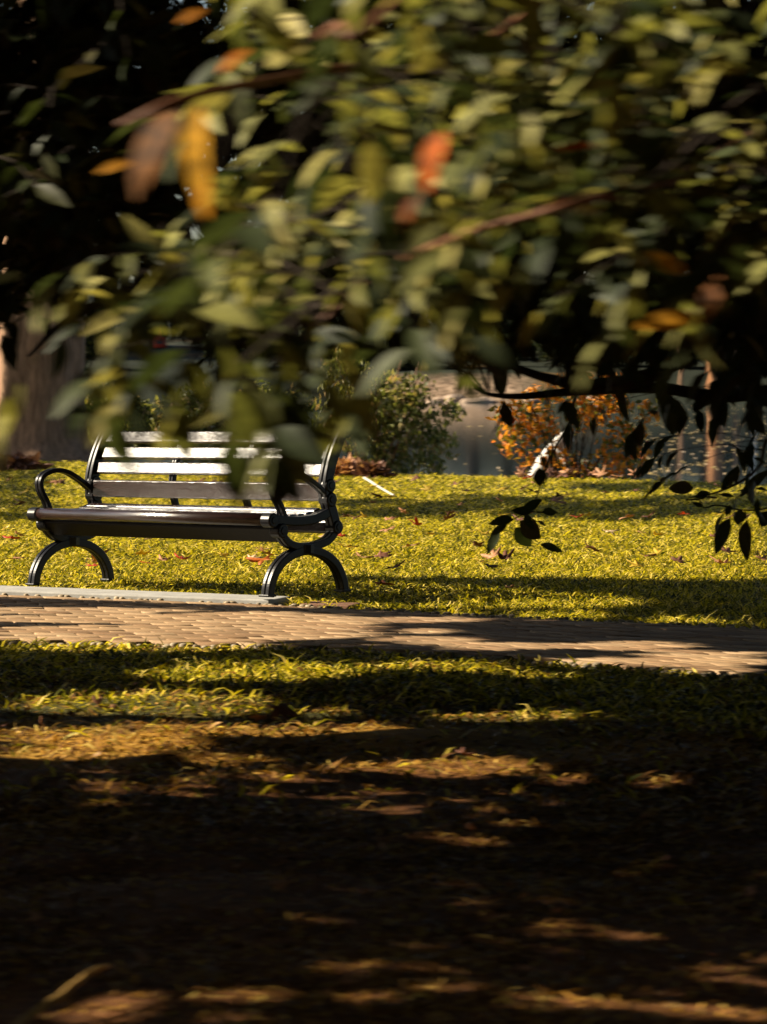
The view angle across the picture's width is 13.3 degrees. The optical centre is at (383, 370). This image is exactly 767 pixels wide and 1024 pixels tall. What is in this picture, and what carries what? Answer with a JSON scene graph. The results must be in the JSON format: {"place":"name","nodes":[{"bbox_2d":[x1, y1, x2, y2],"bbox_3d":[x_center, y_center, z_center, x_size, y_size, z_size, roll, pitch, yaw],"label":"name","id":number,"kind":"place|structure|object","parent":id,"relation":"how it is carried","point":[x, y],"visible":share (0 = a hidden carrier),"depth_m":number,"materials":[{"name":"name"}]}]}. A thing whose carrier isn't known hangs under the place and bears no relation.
{"place":"outdoors","nodes":[
{"label":"outdoors","id":0,"kind":"place"},
{"bbox_2d":[0,279,766,1023],"bbox_3d":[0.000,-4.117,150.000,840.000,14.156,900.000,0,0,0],"label":"ground","id":1,"kind":"structure","parent":0,"point":[252,883],"depth_m":8.02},
{"bbox_2d":[3,449,53,471],"bbox_3d":[-4.456,1.167,40.046,0.879,0.424,0.628,0,0,0],"label":"leaf pile","id":2,"kind":"object","parent":1,"relation":"on","point":[19,460],"visible":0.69,"depth_m":39.90,"materials":[{"name":"brown plant"}]},
{"bbox_2d":[29,910,43,920],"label":"fallen leaf","id":3,"kind":"object","parent":1,"relation":"on","point":[36,916],"visible":1,"depth_m":7.27,"materials":[{"name":"brown plant"}]},
{"bbox_2d":[0,0,107,462],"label":"old tree","id":4,"kind":"object","parent":1,"relation":"on","point":[34,428],"visible":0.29,"depth_m":44.05,"materials":[{"name":"brown plant"}]},
{"bbox_2d":[13,963,110,1023],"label":"dry twig","id":5,"kind":"object","parent":1,"relation":"on","point":[32,1013],"visible":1,"depth_m":6.25,"materials":[{"name":"brown wood"}]},
{"bbox_2d":[67,708,76,715],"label":"fallen leaf","id":6,"kind":"object","parent":1,"relation":"on","point":[71,713],"visible":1,"depth_m":11.51,"materials":[{"name":"brown plant"}]},
{"bbox_2d":[85,325,103,368],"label":"slope shrub","id":7,"kind":"object","parent":1,"relation":"on","point":[91,339],"visible":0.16,"depth_m":189.06,"materials":[{"name":"green plant"}]},
{"bbox_2d":[85,309,112,358],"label":"slope shrub","id":8,"kind":"object","parent":1,"relation":"on","point":[86,323],"visible":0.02,"depth_m":199.66,"materials":[{"name":"green plant"}]},
{"bbox_2d":[91,695,107,710],"bbox_3d":[-1.021,1.194,11.775,0.051,0.064,0.070,0,0,-35],"label":"fallen leaf","id":9,"kind":"object","parent":1,"relation":"on","point":[98,701],"visible":1,"depth_m":11.77,"materials":[{"name":"brown plant"}]},
{"bbox_2d":[88,302,117,334],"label":"slope shrub","id":10,"kind":"object","parent":1,"relation":"on","point":[112,326],"visible":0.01,"depth_m":217.81,"materials":[{"name":"green plant"}]},
{"bbox_2d":[86,379,158,461],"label":"bank shrub","id":11,"kind":"object","parent":1,"relation":"on","point":[144,406],"visible":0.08,"depth_m":46.02,"materials":[{"name":"green plant"}]},
{"bbox_2d":[0,585,289,604],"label":"pavement slab","id":12,"kind":"structure","parent":1,"relation":"on","point":[126,594],"depth_m":17.71,"materials":[{"name":"concrete"}]},
{"bbox_2d":[146,317,168,345],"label":"slope shrub","id":13,"kind":"object","parent":1,"relation":"on","point":[165,329],"visible":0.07,"depth_m":215.71,"materials":[{"name":"green plant"}]},
{"bbox_2d":[152,337,166,347],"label":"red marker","id":14,"kind":"object","parent":1,"relation":"on","point":[160,345],"visible":0.27,"depth_m":214.61,"materials":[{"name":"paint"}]},
{"bbox_2d":[25,430,350,596],"bbox_3d":[-1.099,0.759,18.162,1.990,0.902,0.654,-1,-1,43],"label":"park bench","id":15,"kind":"object","parent":1,"relation":"on","point":[79,527],"visible":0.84,"depth_m":18.19,"materials":[{"name":"black metal"}]},
{"bbox_2d":[178,288,240,346],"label":"slope shrub","id":16,"kind":"object","parent":1,"relation":"on","point":[183,334],"visible":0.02,"depth_m":215.52,"materials":[{"name":"green plant"}]},
{"bbox_2d":[199,313,252,368],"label":"slope shrub","id":17,"kind":"object","parent":1,"relation":"on","point":[246,353],"visible":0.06,"depth_m":188.33,"materials":[{"name":"green plant"}]},
{"bbox_2d":[146,379,318,462],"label":"bank shrub","id":18,"kind":"object","parent":1,"relation":"on","point":[190,409],"visible":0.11,"depth_m":44.87,"materials":[{"name":"green plant"}]},
{"bbox_2d":[249,713,266,722],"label":"fallen leaf","id":19,"kind":"object","parent":1,"relation":"on","point":[258,717],"visible":1,"depth_m":11.49,"materials":[{"name":"brown plant"}]},
{"bbox_2d":[272,881,286,893],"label":"fallen leaf","id":20,"kind":"object","parent":1,"relation":"on","point":[280,885],"visible":1,"depth_m":7.49,"materials":[{"name":"brown plant"}]},
{"bbox_2d":[268,703,297,725],"bbox_3d":[-0.352,1.209,11.526,0.112,0.076,0.106,0,0,-18],"label":"fallen leaf","id":21,"kind":"object","parent":1,"relation":"on","point":[284,710],"visible":0.98,"depth_m":11.53,"materials":[{"name":"brown plant"}]},
{"bbox_2d":[279,786,296,793],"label":"fallen leaf","id":22,"kind":"object","parent":1,"relation":"on","point":[287,790],"visible":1,"depth_m":9.49,"materials":[{"name":"brown plant"}]},
{"bbox_2d":[196,0,389,231],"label":"waterside tree","id":23,"kind":"object","parent":1,"relation":"on","point":[341,58],"depth_m":204.64,"materials":[{"name":"green plant"}]},
{"bbox_2d":[268,326,321,368],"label":"slope shrub","id":24,"kind":"object","parent":1,"relation":"on","point":[301,332],"visible":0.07,"depth_m":187.72,"materials":[{"name":"green plant"}]},
{"bbox_2d":[300,601,359,608],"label":"pavement kerb","id":25,"kind":"structure","parent":1,"relation":"on","point":[344,605],"depth_m":17.23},
{"bbox_2d":[328,318,366,365],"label":"slope shrub","id":26,"kind":"object","parent":1,"relation":"on","point":[338,348],"visible":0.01,"depth_m":191.42,"materials":[{"name":"green plant"}]},
{"bbox_2d":[334,453,362,476],"bbox_3d":[-0.433,1.160,37.938,0.637,0.442,0.562,0,0,0],"label":"leaf pile","id":27,"kind":"object","parent":1,"relation":"on","point":[346,466],"visible":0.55,"depth_m":37.85,"materials":[{"name":"brown plant"}]},
{"bbox_2d":[340,972,357,983],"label":"fallen leaf","id":28,"kind":"object","parent":1,"relation":"on","point":[345,980],"visible":1,"depth_m":6.43,"materials":[{"name":"brown plant"}]},
{"bbox_2d":[366,789,379,798],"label":"fallen leaf","id":29,"kind":"object","parent":1,"relation":"on","point":[375,794],"visible":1,"depth_m":9.31,"materials":[{"name":"brown plant"}]},
{"bbox_2d":[350,459,398,478],"bbox_3d":[-0.109,1.188,36.971,0.566,0.395,0.511,0,0,0],"label":"leaf pile","id":30,"kind":"object","parent":1,"relation":"on","point":[376,469],"visible":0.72,"depth_m":36.88,"materials":[{"name":"brown plant"}]},
{"bbox_2d":[0,0,766,560],"bbox_3d":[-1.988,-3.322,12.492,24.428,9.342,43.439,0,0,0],"label":"broadleaf tree","id":31,"kind":"object","parent":1,"relation":"on","point":[488,132],"visible":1,"depth_m":5.11,"materials":[{"name":"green plant"}]},
{"bbox_2d":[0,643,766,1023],"bbox_3d":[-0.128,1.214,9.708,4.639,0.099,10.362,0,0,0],"label":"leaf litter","id":32,"kind":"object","parent":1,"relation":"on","point":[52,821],"visible":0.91,"depth_m":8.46,"materials":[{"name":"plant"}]},
{"bbox_2d":[659,851,675,859],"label":"fallen leaf","id":33,"kind":"object","parent":32,"relation":"on","point":[667,856],"visible":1,"depth_m":8.17,"materials":[{"name":"brown plant"}]},
{"bbox_2d":[0,459,766,811],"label":"grass","id":34,"kind":"structure","parent":1,"relation":"on","point":[570,581],"depth_m":18.62,"materials":[{"name":"green plant"}]},
{"bbox_2d":[3,536,20,538],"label":"fallen leaf","id":35,"kind":"object","parent":34,"relation":"on","point":[11,537],"visible":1,"depth_m":22.54,"materials":[{"name":"plant"}]},
{"bbox_2d":[50,479,61,484],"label":"fallen leaf","id":36,"kind":"object","parent":34,"relation":"on","point":[58,481],"visible":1,"depth_m":33.52,"materials":[{"name":"brown plant"}]},
{"bbox_2d":[87,555,96,562],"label":"fallen leaf","id":37,"kind":"object","parent":34,"relation":"on","point":[94,560],"visible":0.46,"depth_m":19.68,"materials":[{"name":"orange plant"}]},
{"bbox_2d":[135,549,154,554],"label":"fallen leaf","id":38,"kind":"object","parent":34,"relation":"on","point":[142,552],"visible":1,"depth_m":20.59,"materials":[{"name":"plant"}]},
{"bbox_2d":[157,554,172,560],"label":"fallen leaf","id":39,"kind":"object","parent":34,"relation":"on","point":[162,559],"visible":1,"depth_m":19.92,"materials":[{"name":"beige plant"}]},
{"bbox_2d":[174,552,191,558],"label":"fallen leaf","id":40,"kind":"object","parent":34,"relation":"on","point":[177,556],"visible":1,"depth_m":20.12,"materials":[{"name":"plant"}]},
{"bbox_2d":[217,552,228,558],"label":"fallen leaf","id":41,"kind":"object","parent":34,"relation":"on","point":[223,555],"visible":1,"depth_m":20.25,"materials":[{"name":"plant"}]},
{"bbox_2d":[246,553,272,564],"bbox_3d":[-0.743,1.128,19.657,0.166,0.071,0.133,0,0,0],"label":"fallen leaf","id":42,"kind":"object","parent":34,"relation":"on","point":[258,560],"visible":1,"depth_m":19.65,"materials":[{"name":"orange plant"}]},
{"bbox_2d":[256,546,273,555],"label":"fallen leaf","id":43,"kind":"object","parent":34,"relation":"on","point":[268,552],"visible":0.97,"depth_m":20.68,"materials":[{"name":"plant"}]},
{"bbox_2d":[339,543,359,547],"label":"fallen leaf","id":44,"kind":"object","parent":34,"relation":"on","point":[350,546],"visible":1,"depth_m":21.29,"materials":[{"name":"plant"}]},
{"bbox_2d":[354,552,374,557],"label":"fallen leaf","id":45,"kind":"object","parent":34,"relation":"on","point":[365,556],"visible":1,"depth_m":20.24,"materials":[{"name":"plant"}]},
{"bbox_2d":[371,493,385,498],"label":"fallen leaf","id":46,"kind":"object","parent":34,"relation":"on","point":[377,495],"visible":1,"depth_m":29.67,"materials":[{"name":"brown plant"}]},
{"bbox_2d":[363,476,394,496],"bbox_3d":[-0.053,1.170,33.251,0.030,0.050,4.426,0,0,-4],"label":"white stick","id":47,"kind":"object","parent":34,"relation":"on","point":[373,483],"visible":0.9,"depth_m":33.17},
{"bbox_2d":[374,550,392,558],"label":"fallen leaf","id":48,"kind":"object","parent":34,"relation":"on","point":[381,554],"visible":1,"depth_m":20.25,"materials":[{"name":"brown plant"}]},
{"bbox_2d":[375,580,395,584],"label":"fallen leaf","id":49,"kind":"object","parent":34,"relation":"on","point":[382,582],"visible":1,"depth_m":17.86,"materials":[{"name":"plant"}]},
{"bbox_2d":[380,526,394,531],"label":"fallen leaf","id":50,"kind":"object","parent":34,"relation":"on","point":[386,530],"visible":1,"depth_m":23.67,"materials":[{"name":"plant"}]},
{"bbox_2d":[385,516,397,519],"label":"fallen leaf","id":51,"kind":"object","parent":34,"relation":"on","point":[391,518],"visible":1,"depth_m":24.89,"materials":[{"name":"brown plant"}]},
{"bbox_2d":[384,559,405,568],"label":"fallen leaf","id":52,"kind":"object","parent":34,"relation":"on","point":[397,565],"visible":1,"depth_m":19.28,"materials":[{"name":"brown plant"}]},
{"bbox_2d":[409,516,421,525],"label":"fallen leaf","id":53,"kind":"object","parent":34,"relation":"on","point":[416,522],"visible":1,"depth_m":24.21,"materials":[{"name":"red plant"}]},
{"bbox_2d":[420,484,431,491],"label":"fallen leaf","id":54,"kind":"object","parent":34,"relation":"on","point":[427,487],"visible":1,"depth_m":31.39,"materials":[{"name":"yellow plant"}]},
{"bbox_2d":[442,511,455,520],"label":"fallen leaf","id":55,"kind":"object","parent":34,"relation":"on","point":[448,516],"visible":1,"depth_m":24.88,"materials":[{"name":"brown plant"}]},
{"bbox_2d":[470,540,483,546],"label":"fallen leaf","id":56,"kind":"object","parent":34,"relation":"on","point":[476,543],"visible":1,"depth_m":21.43,"materials":[{"name":"brown plant"}]},
{"bbox_2d":[480,546,500,559],"bbox_3d":[0.670,1.124,20.211,0.106,0.083,0.129,0,0,-26],"label":"fallen leaf","id":57,"kind":"object","parent":34,"relation":"on","point":[492,554],"visible":0.94,"depth_m":20.21,"materials":[{"name":"beige plant"}]},
{"bbox_2d":[484,563,498,570],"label":"fallen leaf","id":58,"kind":"object","parent":34,"relation":"on","point":[492,566],"visible":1,"depth_m":19.06,"materials":[{"name":"brown plant"}]},
{"bbox_2d":[495,547,514,558],"bbox_3d":[0.750,1.125,20.215,0.121,0.073,0.110,0,0,0],"label":"fallen leaf","id":59,"kind":"object","parent":34,"relation":"on","point":[505,555],"visible":1,"depth_m":20.20,"materials":[{"name":"brown plant"}]},
{"bbox_2d":[515,469,523,477],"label":"fallen leaf","id":60,"kind":"object","parent":34,"relation":"on","point":[520,473],"visible":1,"depth_m":35.68,"materials":[{"name":"orange plant"}]},
{"bbox_2d":[518,466,531,476],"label":"fallen leaf","id":61,"kind":"object","parent":34,"relation":"on","point":[524,469],"visible":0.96,"depth_m":35.86,"materials":[{"name":"brown plant"}]},
{"bbox_2d":[528,433,572,478],"bbox_3d":[1.908,1.020,37.623,0.551,0.673,0.300,0,0,0],"label":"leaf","id":62,"kind":"object","parent":34,"relation":"on","point":[536,466],"visible":0.34,"depth_m":37.54,"materials":[{"name":"white plant"}]},
{"bbox_2d":[547,467,555,477],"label":"fallen leaf","id":63,"kind":"object","parent":34,"relation":"on","point":[550,471],"visible":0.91,"depth_m":35.75,"materials":[{"name":"brown plant"}]},
{"bbox_2d":[549,496,566,503],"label":"fallen leaf","id":64,"kind":"object","parent":34,"relation":"on","point":[556,500],"visible":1,"depth_m":28.90,"materials":[{"name":"brown plant"}]},
{"bbox_2d":[559,467,569,473],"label":"fallen leaf","id":65,"kind":"object","parent":34,"relation":"on","point":[564,471],"visible":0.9,"depth_m":36.76,"materials":[{"name":"orange plant"}]},
{"bbox_2d":[584,542,600,551],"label":"fallen leaf","id":66,"kind":"object","parent":34,"relation":"on","point":[593,548],"visible":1,"depth_m":21.00,"materials":[{"name":"brown plant"}]},
{"bbox_2d":[594,464,608,476],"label":"fallen leaf","id":67,"kind":"object","parent":34,"relation":"on","point":[600,473],"visible":1,"depth_m":35.77,"materials":[{"name":"orange plant"}]},
{"bbox_2d":[619,514,634,518],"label":"fallen leaf","id":68,"kind":"object","parent":34,"relation":"on","point":[629,515],"visible":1,"depth_m":25.48,"materials":[{"name":"brown plant"}]},
{"bbox_2d":[626,559,643,566],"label":"fallen leaf","id":69,"kind":"object","parent":34,"relation":"on","point":[635,563],"visible":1,"depth_m":19.41,"materials":[{"name":"yellow plant"}]},
{"bbox_2d":[649,547,662,554],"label":"fallen leaf","id":70,"kind":"object","parent":34,"relation":"on","point":[656,551],"visible":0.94,"depth_m":20.60,"materials":[{"name":"yellow plant"}]},
{"bbox_2d":[653,531,665,535],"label":"fallen leaf","id":71,"kind":"object","parent":34,"relation":"on","point":[660,533],"visible":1,"depth_m":22.94,"materials":[{"name":"plant"}]},
{"bbox_2d":[671,556,689,562],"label":"fallen leaf","id":72,"kind":"object","parent":34,"relation":"on","point":[679,559],"visible":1,"depth_m":19.75,"materials":[{"name":"brown plant"}]},
{"bbox_2d":[710,556,731,562],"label":"fallen leaf","id":73,"kind":"object","parent":34,"relation":"on","point":[720,561],"visible":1,"depth_m":19.60,"materials":[{"name":"brown plant"}]},
{"bbox_2d":[721,546,736,553],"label":"fallen leaf","id":74,"kind":"object","parent":34,"relation":"on","point":[727,549],"visible":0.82,"depth_m":20.75,"materials":[{"name":"brown plant"}]},
{"bbox_2d":[755,551,766,559],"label":"fallen leaf","id":75,"kind":"object","parent":34,"relation":"on","point":[762,557],"visible":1,"depth_m":19.97,"materials":[{"name":"brown plant"}]},
{"bbox_2d":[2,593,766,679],"bbox_3d":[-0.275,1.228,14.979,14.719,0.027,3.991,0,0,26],"label":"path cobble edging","id":76,"kind":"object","parent":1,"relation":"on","point":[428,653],"visible":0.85,"depth_m":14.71,"materials":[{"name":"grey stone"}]},
{"bbox_2d":[311,347,466,475],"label":"bush","id":77,"kind":"object","parent":1,"relation":"on","point":[413,406],"visible":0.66,"depth_m":40.36,"materials":[{"name":"green plant"}]},
{"bbox_2d":[366,326,423,369],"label":"slope shrub","id":78,"kind":"object","parent":1,"relation":"on","point":[403,364],"visible":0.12,"depth_m":191.08,"materials":[{"name":"green plant"}]},
{"bbox_2d":[433,396,444,402],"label":"shore rock","id":79,"kind":"object","parent":1,"relation":"on","point":[442,399],"visible":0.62,"depth_m":181.56,"materials":[{"name":"beige stone"}]},
{"bbox_2d":[445,393,463,402],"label":"shore rock","id":80,"kind":"object","parent":1,"relation":"on","point":[459,398],"visible":0.43,"depth_m":181.15,"materials":[{"name":"beige stone"}]},
{"bbox_2d":[440,348,472,368],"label":"slope shrub","id":81,"kind":"object","parent":1,"relation":"on","point":[455,354],"visible":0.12,"depth_m":189.98,"materials":[{"name":"green plant"}]},
{"bbox_2d":[456,747,476,755],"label":"fallen leaf","id":82,"kind":"object","parent":1,"relation":"on","point":[463,751],"visible":1,"depth_m":10.27,"materials":[{"name":"brown plant"}]},
{"bbox_2d":[465,822,475,830],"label":"fallen leaf","id":83,"kind":"object","parent":1,"relation":"on","point":[471,826],"visible":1,"depth_m":8.61,"materials":[{"name":"brown plant"}]},
{"bbox_2d":[460,397,489,402],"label":"shore rock","id":84,"kind":"object","parent":1,"relation":"on","point":[482,400],"visible":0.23,"depth_m":180.31,"materials":[{"name":"beige stone"}]},
{"bbox_2d":[479,902,487,910],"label":"fallen leaf","id":85,"kind":"object","parent":1,"relation":"on","point":[482,906],"visible":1,"depth_m":7.31,"materials":[{"name":"brown plant"}]},
{"bbox_2d":[482,893,493,904],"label":"fallen leaf","id":86,"kind":"object","parent":1,"relation":"on","point":[486,898],"visible":1,"depth_m":7.37,"materials":[{"name":"brown plant"}]},
{"bbox_2d":[496,310,537,359],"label":"slope shrub","id":87,"kind":"object","parent":1,"relation":"on","point":[508,323],"visible":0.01,"depth_m":199.32,"materials":[{"name":"green plant"}]},
{"bbox_2d":[502,301,536,347],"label":"slope shrub","id":88,"kind":"object","parent":1,"relation":"on","point":[517,307],"visible":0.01,"depth_m":215.75,"materials":[{"name":"green plant"}]},
{"bbox_2d":[516,354,524,361],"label":"slope shrub","id":89,"kind":"object","parent":1,"relation":"on","point":[520,357],"visible":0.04,"depth_m":191.18,"materials":[{"name":"green plant"}]},
{"bbox_2d":[514,963,532,970],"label":"fallen leaf","id":90,"kind":"object","parent":1,"relation":"on","point":[528,968],"visible":1,"depth_m":6.62,"materials":[{"name":"brown plant"}]},
{"bbox_2d":[523,399,540,402],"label":"shore rock","id":91,"kind":"object","parent":1,"relation":"on","point":[536,400],"visible":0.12,"depth_m":181.42,"materials":[{"name":"grey stone"}]},
{"bbox_2d":[531,333,579,366],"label":"slope shrub","id":92,"kind":"object","parent":1,"relation":"on","point":[544,354],"visible":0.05,"depth_m":191.12,"materials":[{"name":"green plant"}]},
{"bbox_2d":[485,372,660,479],"bbox_3d":[2.163,0.698,37.192,2.043,1.397,0.922,0,0,0],"label":"autumn shrub","id":93,"kind":"object","parent":1,"relation":"on","point":[590,410],"visible":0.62,"depth_m":37.12,"materials":[{"name":"orange plant"}]},
{"bbox_2d":[579,328,645,365],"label":"slope shrub","id":94,"kind":"object","parent":1,"relation":"on","point":[631,356],"visible":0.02,"depth_m":190.73,"materials":[{"name":"green plant"}]},
{"bbox_2d":[633,330,702,367],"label":"slope shrub","id":95,"kind":"object","parent":1,"relation":"on","point":[670,337],"visible":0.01,"depth_m":189.67,"materials":[{"name":"green plant"}]},
{"bbox_2d":[678,369,682,384],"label":"bare tree","id":96,"kind":"object","parent":1,"relation":"on","point":[680,380],"visible":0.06,"depth_m":183.90,"materials":[{"name":"plant"}]},
{"bbox_2d":[705,321,715,388],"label":"bare tree","id":97,"kind":"object","parent":1,"relation":"on","point":[710,378],"visible":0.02,"depth_m":183.69,"materials":[{"name":"plant"}]},
{"bbox_2d":[706,978,728,988],"bbox_3d":[0.653,1.202,6.429,0.039,0.016,0.032,0,0,-18],"label":"fallen leaf","id":98,"kind":"object","parent":1,"relation":"on","point":[716,985],"visible":1,"depth_m":6.43,"materials":[{"name":"brown plant"}]},
{"bbox_2d":[717,973,727,977],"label":"fallen leaf","id":99,"kind":"object","parent":1,"relation":"on","point":[721,975],"visible":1,"depth_m":6.53,"materials":[{"name":"brown plant"}]},
{"bbox_2d":[733,976,745,988],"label":"fallen leaf","id":100,"kind":"object","parent":1,"relation":"on","point":[737,985],"visible":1,"depth_m":6.42,"materials":[{"name":"brown plant"}]},
{"bbox_2d":[743,884,755,899],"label":"fallen leaf","id":101,"kind":"object","parent":1,"relation":"on","point":[751,890],"visible":1,"depth_m":7.60,"materials":[{"name":"brown plant"}]},
{"bbox_2d":[0,595,766,680],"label":"path","id":102,"kind":"structure","parent":0,"point":[698,649],"depth_m":15.33,"materials":[{"name":"beige stone"}]},
{"bbox_2d":[118,0,685,280],"label":"sky","id":103,"kind":"structure","parent":0,"point":[195,235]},
{"bbox_2d":[109,403,766,485],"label":"pond water","id":104,"kind":"structure","parent":0,"point":[480,454],"depth_m":75.82,"materials":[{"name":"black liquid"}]},
{"bbox_2d":[451,405,764,474],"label":"floating leaves","id":105,"kind":"object","parent":104,"relation":"on","point":[670,444],"visible":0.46,"depth_m":71.72,"materials":[{"name":"plant"}]}
]}

